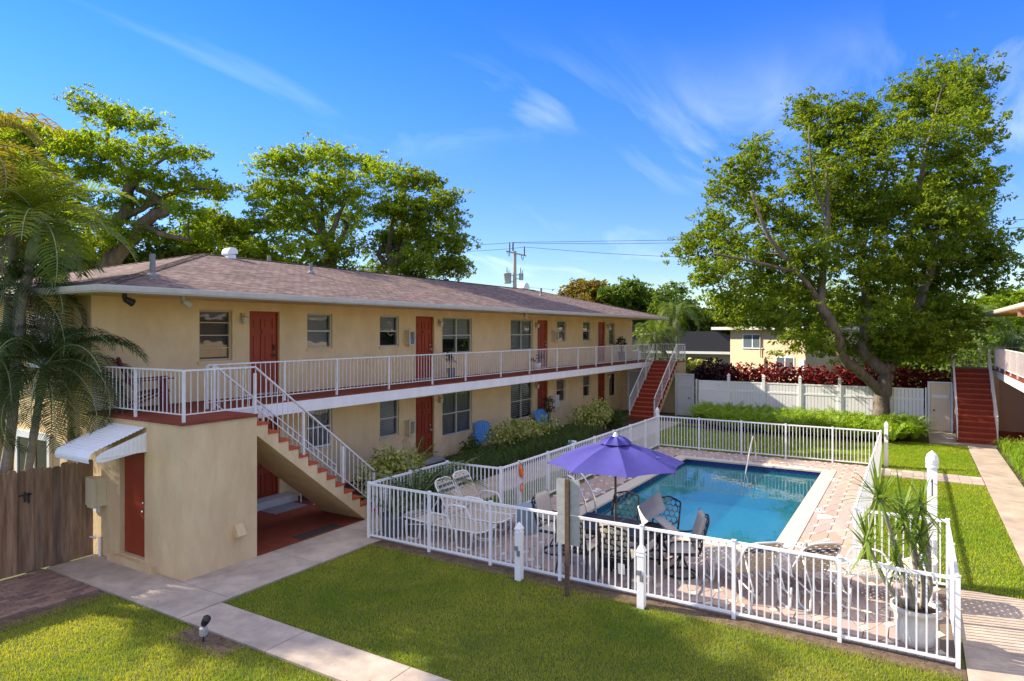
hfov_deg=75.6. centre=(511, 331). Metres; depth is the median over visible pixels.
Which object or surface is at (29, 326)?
palm tree
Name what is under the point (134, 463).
storage door
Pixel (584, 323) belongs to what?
window
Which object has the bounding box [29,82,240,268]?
spreading tree
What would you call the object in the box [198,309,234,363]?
window
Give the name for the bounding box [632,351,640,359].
storage bin
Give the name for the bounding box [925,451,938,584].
light post
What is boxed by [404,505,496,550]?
chaise lounge
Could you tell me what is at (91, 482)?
meter box door
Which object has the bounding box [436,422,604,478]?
liriope border
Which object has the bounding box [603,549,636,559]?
seat cushion
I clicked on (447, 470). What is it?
feathery plant
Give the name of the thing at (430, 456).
feathery plant
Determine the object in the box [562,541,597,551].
seat cushion
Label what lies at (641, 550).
light post
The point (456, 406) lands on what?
window
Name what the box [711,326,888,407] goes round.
neighbor house
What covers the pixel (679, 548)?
seat cushion
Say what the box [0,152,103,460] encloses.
palm tree
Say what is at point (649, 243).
power line
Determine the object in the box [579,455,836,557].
swimming pool
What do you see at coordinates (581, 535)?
back cushion
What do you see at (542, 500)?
back cushion
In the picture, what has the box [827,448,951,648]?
potted plant
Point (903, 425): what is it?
fern bed
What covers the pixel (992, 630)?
pavement
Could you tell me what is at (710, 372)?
purple bush
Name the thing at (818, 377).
copper hedge
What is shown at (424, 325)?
door
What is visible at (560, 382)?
window
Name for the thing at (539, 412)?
garden chair
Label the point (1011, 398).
wall
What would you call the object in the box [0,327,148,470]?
palm tree
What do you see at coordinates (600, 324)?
door
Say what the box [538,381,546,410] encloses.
door
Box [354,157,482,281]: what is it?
background tree
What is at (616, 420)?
dark shrub
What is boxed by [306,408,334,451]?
window
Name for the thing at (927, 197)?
shade tree
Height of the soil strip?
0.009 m
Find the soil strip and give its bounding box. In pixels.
[0,446,966,680]
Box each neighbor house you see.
[632,331,729,365]
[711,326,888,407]
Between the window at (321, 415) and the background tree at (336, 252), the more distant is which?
the background tree at (336, 252)
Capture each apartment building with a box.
[0,247,685,581]
[949,302,1023,447]
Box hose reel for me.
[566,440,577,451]
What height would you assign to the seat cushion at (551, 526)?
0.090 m
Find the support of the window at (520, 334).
in the apartment building at (290, 382)
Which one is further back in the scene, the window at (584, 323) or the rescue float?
the window at (584, 323)
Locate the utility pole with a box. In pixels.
[503,242,525,287]
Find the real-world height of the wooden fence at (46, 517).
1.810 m
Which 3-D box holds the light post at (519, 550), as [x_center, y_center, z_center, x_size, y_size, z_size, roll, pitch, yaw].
[0.113,3.715,11.179,0.123,0.990,0.152,0,0,31]
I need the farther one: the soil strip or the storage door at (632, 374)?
the storage door at (632, 374)
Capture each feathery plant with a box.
[362,464,458,529]
[362,489,418,536]
[381,437,439,471]
[385,457,487,520]
[422,465,486,514]
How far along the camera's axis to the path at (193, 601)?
10.56 m
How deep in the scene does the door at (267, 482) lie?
16.18 m
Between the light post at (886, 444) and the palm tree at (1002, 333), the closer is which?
the light post at (886, 444)
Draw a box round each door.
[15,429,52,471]
[87,477,95,508]
[125,453,144,556]
[250,311,277,395]
[257,417,277,498]
[416,316,432,379]
[416,396,432,457]
[538,320,546,367]
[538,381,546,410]
[598,322,604,361]
[598,373,604,401]
[627,369,646,409]
[677,375,691,415]
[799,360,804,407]
[930,383,949,431]
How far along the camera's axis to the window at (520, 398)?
26.71 m
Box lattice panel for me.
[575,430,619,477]
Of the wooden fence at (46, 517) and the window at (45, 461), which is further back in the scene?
the window at (45, 461)
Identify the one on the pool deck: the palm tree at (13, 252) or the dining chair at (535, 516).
the dining chair at (535, 516)
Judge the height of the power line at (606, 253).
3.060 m
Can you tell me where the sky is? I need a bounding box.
[0,0,1023,334]
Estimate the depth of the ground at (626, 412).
10.05 m
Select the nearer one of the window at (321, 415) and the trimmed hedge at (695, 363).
the window at (321, 415)
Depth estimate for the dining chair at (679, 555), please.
11.20 m
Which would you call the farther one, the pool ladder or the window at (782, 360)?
the window at (782, 360)
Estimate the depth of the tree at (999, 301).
49.14 m
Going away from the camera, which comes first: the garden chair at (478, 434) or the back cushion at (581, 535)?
the back cushion at (581, 535)
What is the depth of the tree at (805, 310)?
58.93 m
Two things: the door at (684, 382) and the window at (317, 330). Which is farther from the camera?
the door at (684, 382)
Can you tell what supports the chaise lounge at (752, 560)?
on the pool deck
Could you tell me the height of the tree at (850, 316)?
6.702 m
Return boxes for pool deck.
[375,447,953,663]
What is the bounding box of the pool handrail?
[743,435,756,485]
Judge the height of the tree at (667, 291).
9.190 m
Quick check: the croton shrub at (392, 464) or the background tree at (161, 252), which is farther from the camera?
the background tree at (161, 252)
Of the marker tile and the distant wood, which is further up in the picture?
the distant wood
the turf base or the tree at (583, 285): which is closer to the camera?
the turf base
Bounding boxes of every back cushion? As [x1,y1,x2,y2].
[534,489,553,525]
[580,516,586,546]
[599,522,630,555]
[690,508,705,548]
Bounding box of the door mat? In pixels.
[260,502,306,513]
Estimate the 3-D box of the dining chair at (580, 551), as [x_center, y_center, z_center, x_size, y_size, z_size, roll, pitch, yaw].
[1.136,3.650,11.437,0.615,1.046,0.814,0,0,31]
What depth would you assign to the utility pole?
59.84 m
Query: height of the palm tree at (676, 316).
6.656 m
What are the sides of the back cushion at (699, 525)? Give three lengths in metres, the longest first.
0.600 x 0.500 x 0.090 m
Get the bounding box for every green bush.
[632,346,689,372]
[832,326,941,392]
[892,329,1023,408]
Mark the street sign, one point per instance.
(568, 507)
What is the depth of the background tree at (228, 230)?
29.66 m
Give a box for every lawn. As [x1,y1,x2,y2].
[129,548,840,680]
[474,423,1023,598]
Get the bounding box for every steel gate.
[675,373,693,416]
[927,381,952,431]
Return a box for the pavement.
[928,431,1023,680]
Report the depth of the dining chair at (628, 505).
12.93 m
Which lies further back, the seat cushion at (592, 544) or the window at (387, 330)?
the window at (387, 330)
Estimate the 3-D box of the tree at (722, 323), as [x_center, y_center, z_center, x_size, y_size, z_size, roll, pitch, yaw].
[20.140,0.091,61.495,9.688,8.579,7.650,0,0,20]
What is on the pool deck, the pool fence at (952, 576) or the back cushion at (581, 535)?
the pool fence at (952, 576)
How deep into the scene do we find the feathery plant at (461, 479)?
15.32 m
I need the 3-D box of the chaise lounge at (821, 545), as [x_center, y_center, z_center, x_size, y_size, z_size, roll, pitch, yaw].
[4.625,3.671,10.702,0.690,1.008,1.881,0,0,-7]
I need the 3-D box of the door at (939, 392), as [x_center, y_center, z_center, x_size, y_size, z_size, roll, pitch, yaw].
[17.955,3.165,27.665,0.700,2.010,0.115,0,0,31]
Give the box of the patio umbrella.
[547,432,684,569]
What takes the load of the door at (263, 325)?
in the apartment building at (290, 382)
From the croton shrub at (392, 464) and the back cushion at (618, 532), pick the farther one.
the croton shrub at (392, 464)
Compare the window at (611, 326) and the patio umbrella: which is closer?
the patio umbrella
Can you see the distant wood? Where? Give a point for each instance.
(639, 335)
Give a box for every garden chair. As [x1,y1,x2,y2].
[115,357,173,411]
[471,420,495,447]
[534,409,557,423]
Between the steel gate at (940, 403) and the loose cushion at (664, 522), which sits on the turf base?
the steel gate at (940, 403)
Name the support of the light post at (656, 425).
on the turf base
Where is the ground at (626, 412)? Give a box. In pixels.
[0,336,985,643]
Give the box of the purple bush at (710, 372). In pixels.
[687,357,739,403]
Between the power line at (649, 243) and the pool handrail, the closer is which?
the pool handrail
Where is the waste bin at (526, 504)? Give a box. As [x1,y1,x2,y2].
[517,502,536,535]
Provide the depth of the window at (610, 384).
34.75 m
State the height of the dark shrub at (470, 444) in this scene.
0.748 m
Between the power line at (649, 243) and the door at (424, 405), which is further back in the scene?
the power line at (649, 243)
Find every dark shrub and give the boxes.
[458,424,557,457]
[604,407,627,429]
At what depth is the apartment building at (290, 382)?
15.74 m
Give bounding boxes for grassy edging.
[994,435,1023,491]
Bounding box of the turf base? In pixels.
[0,414,1023,680]
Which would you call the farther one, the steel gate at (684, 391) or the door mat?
the steel gate at (684, 391)
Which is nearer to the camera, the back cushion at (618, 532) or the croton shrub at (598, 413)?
the back cushion at (618, 532)
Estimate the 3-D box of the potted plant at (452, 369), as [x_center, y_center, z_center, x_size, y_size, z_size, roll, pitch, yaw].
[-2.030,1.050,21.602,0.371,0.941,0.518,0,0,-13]
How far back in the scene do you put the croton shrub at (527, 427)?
22.82 m
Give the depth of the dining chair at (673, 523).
12.41 m
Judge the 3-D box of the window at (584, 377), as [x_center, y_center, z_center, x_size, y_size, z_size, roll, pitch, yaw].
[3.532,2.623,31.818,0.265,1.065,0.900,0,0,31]
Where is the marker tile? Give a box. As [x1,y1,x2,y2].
[795,542,804,547]
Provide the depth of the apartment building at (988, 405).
26.11 m
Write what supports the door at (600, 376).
in the apartment building at (290, 382)
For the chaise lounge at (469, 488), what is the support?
on the pool deck
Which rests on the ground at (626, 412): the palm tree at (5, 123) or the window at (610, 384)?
the palm tree at (5, 123)
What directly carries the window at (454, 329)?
in the apartment building at (290, 382)
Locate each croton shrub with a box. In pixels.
[351,444,428,503]
[483,414,562,448]
[566,397,613,428]
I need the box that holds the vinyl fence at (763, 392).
[696,373,926,424]
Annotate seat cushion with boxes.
[540,522,555,531]
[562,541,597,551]
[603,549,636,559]
[665,542,695,552]
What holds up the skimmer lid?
on the pool deck
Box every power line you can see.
[514,219,1023,242]
[528,247,713,258]
[545,227,1023,243]
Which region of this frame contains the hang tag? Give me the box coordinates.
[618,563,624,574]
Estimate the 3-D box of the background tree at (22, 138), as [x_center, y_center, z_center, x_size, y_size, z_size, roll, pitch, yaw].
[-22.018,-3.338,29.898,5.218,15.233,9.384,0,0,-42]
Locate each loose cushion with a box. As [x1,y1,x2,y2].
[637,491,664,524]
[653,516,678,536]
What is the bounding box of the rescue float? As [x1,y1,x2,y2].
[519,462,523,478]
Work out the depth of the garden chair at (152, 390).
12.96 m
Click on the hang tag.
(619, 568)
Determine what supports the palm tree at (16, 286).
on the ground at (626, 412)
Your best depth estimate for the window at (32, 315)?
13.56 m
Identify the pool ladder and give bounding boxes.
[563,473,595,512]
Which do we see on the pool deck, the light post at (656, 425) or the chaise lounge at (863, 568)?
the chaise lounge at (863, 568)
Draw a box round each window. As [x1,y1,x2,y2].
[29,315,57,368]
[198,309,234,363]
[306,313,334,350]
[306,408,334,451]
[379,315,400,348]
[379,400,400,440]
[442,317,473,354]
[442,390,473,438]
[510,319,534,351]
[510,382,534,422]
[557,320,567,342]
[557,379,566,402]
[583,322,591,341]
[583,375,591,397]
[609,323,615,345]
[609,374,615,396]
[686,357,706,360]
[741,334,762,348]
[776,357,794,372]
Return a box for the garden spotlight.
[199,615,210,641]
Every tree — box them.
[0,106,98,279]
[0,109,69,227]
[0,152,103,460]
[0,168,139,474]
[0,256,105,470]
[0,323,72,424]
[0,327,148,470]
[4,243,210,280]
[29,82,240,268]
[166,200,305,263]
[229,132,409,270]
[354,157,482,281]
[556,277,615,304]
[586,275,663,338]
[632,320,680,359]
[643,279,714,333]
[652,294,704,359]
[660,47,1023,416]
[688,290,767,335]
[753,279,846,325]
[823,298,894,326]
[874,302,999,378]
[946,303,1018,364]
[963,286,1023,366]
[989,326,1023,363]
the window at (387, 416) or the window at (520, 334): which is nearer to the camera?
the window at (387, 416)
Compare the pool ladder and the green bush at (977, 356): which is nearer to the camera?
the pool ladder
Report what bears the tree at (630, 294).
on the ground at (626, 412)
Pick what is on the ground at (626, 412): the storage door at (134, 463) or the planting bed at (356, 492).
the planting bed at (356, 492)
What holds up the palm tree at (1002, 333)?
on the ground at (626, 412)
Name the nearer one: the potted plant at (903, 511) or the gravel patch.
the potted plant at (903, 511)
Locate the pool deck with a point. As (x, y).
(837, 531)
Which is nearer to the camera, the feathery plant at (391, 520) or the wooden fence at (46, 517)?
the wooden fence at (46, 517)
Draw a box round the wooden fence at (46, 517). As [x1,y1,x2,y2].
[0,459,92,578]
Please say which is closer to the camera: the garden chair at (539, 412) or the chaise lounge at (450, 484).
the chaise lounge at (450, 484)
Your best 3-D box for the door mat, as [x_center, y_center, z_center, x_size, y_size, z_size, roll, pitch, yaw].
[-5.391,4.161,15.609,0.550,0.012,0.950,0,0,31]
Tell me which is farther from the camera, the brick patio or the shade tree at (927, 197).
the shade tree at (927, 197)
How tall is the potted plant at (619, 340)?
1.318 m
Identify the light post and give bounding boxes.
[514,522,523,580]
[636,543,646,609]
[655,407,658,444]
[884,421,887,466]
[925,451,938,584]
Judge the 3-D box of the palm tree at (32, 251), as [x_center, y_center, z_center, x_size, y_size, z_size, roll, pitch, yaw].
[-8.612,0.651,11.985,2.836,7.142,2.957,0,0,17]
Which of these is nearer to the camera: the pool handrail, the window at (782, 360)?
the pool handrail
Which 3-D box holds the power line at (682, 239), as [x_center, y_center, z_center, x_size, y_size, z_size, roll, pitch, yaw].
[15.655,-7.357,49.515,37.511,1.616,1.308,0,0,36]
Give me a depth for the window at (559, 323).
29.77 m
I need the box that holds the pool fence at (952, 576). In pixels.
[367,415,960,668]
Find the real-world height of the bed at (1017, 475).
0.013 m
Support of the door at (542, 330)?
in the apartment building at (290, 382)
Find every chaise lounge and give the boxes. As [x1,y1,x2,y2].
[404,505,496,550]
[431,476,513,539]
[446,469,514,529]
[702,541,791,611]
[758,542,851,611]
[798,547,937,601]
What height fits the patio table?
0.717 m
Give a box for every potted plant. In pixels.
[446,350,454,378]
[531,354,544,368]
[540,396,554,421]
[614,336,627,344]
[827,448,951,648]
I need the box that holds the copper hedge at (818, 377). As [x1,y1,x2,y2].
[724,361,950,418]
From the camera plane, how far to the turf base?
9.20 m
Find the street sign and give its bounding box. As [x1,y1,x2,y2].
[556,478,579,597]
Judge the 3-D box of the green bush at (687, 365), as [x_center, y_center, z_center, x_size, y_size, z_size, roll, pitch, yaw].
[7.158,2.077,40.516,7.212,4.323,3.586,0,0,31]
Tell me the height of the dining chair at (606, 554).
1.046 m
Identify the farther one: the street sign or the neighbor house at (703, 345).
the neighbor house at (703, 345)
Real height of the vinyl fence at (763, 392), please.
2.190 m
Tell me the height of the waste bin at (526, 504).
0.567 m
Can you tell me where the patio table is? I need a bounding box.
[570,512,663,564]
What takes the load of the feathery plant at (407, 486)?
on the pool deck
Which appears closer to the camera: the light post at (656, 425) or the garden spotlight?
the garden spotlight
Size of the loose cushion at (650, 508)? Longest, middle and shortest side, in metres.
0.560 x 0.520 x 0.100 m
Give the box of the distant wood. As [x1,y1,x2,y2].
[552,290,987,363]
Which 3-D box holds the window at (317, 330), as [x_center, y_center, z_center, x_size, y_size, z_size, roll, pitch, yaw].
[-5.164,-0.002,17.543,0.265,0.995,0.950,0,0,31]
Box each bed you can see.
[298,419,643,513]
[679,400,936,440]
[996,448,1023,486]
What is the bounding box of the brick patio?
[0,569,98,618]
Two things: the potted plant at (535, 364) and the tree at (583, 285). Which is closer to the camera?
the potted plant at (535, 364)
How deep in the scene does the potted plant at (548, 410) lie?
27.28 m
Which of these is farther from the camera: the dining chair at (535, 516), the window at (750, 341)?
the window at (750, 341)
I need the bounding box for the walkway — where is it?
[257,499,378,555]
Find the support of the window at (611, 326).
in the apartment building at (290, 382)
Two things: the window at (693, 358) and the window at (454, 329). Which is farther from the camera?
the window at (693, 358)
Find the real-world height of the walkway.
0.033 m
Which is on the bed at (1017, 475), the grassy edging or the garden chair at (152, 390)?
the grassy edging
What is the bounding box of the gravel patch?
[292,524,340,539]
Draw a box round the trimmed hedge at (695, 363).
[650,357,718,371]
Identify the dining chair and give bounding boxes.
[531,496,564,555]
[555,518,601,579]
[597,525,638,588]
[600,490,639,546]
[646,495,681,560]
[663,513,709,579]
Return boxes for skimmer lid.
[818,515,832,518]
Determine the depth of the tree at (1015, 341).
39.69 m
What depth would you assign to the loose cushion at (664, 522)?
11.39 m
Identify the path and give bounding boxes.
[46,420,680,680]
[881,468,984,485]
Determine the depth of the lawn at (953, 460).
17.74 m
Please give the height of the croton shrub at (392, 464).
1.243 m
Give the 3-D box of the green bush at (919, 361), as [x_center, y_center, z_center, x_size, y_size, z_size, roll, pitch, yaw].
[20.537,1.804,37.325,5.934,4.799,5.262,0,0,-19]
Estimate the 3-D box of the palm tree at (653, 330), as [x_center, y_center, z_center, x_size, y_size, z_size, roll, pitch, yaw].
[8.586,1.723,39.223,3.856,5.091,4.269,0,0,31]
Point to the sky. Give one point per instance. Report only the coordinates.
(597, 122)
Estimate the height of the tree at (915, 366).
6.810 m

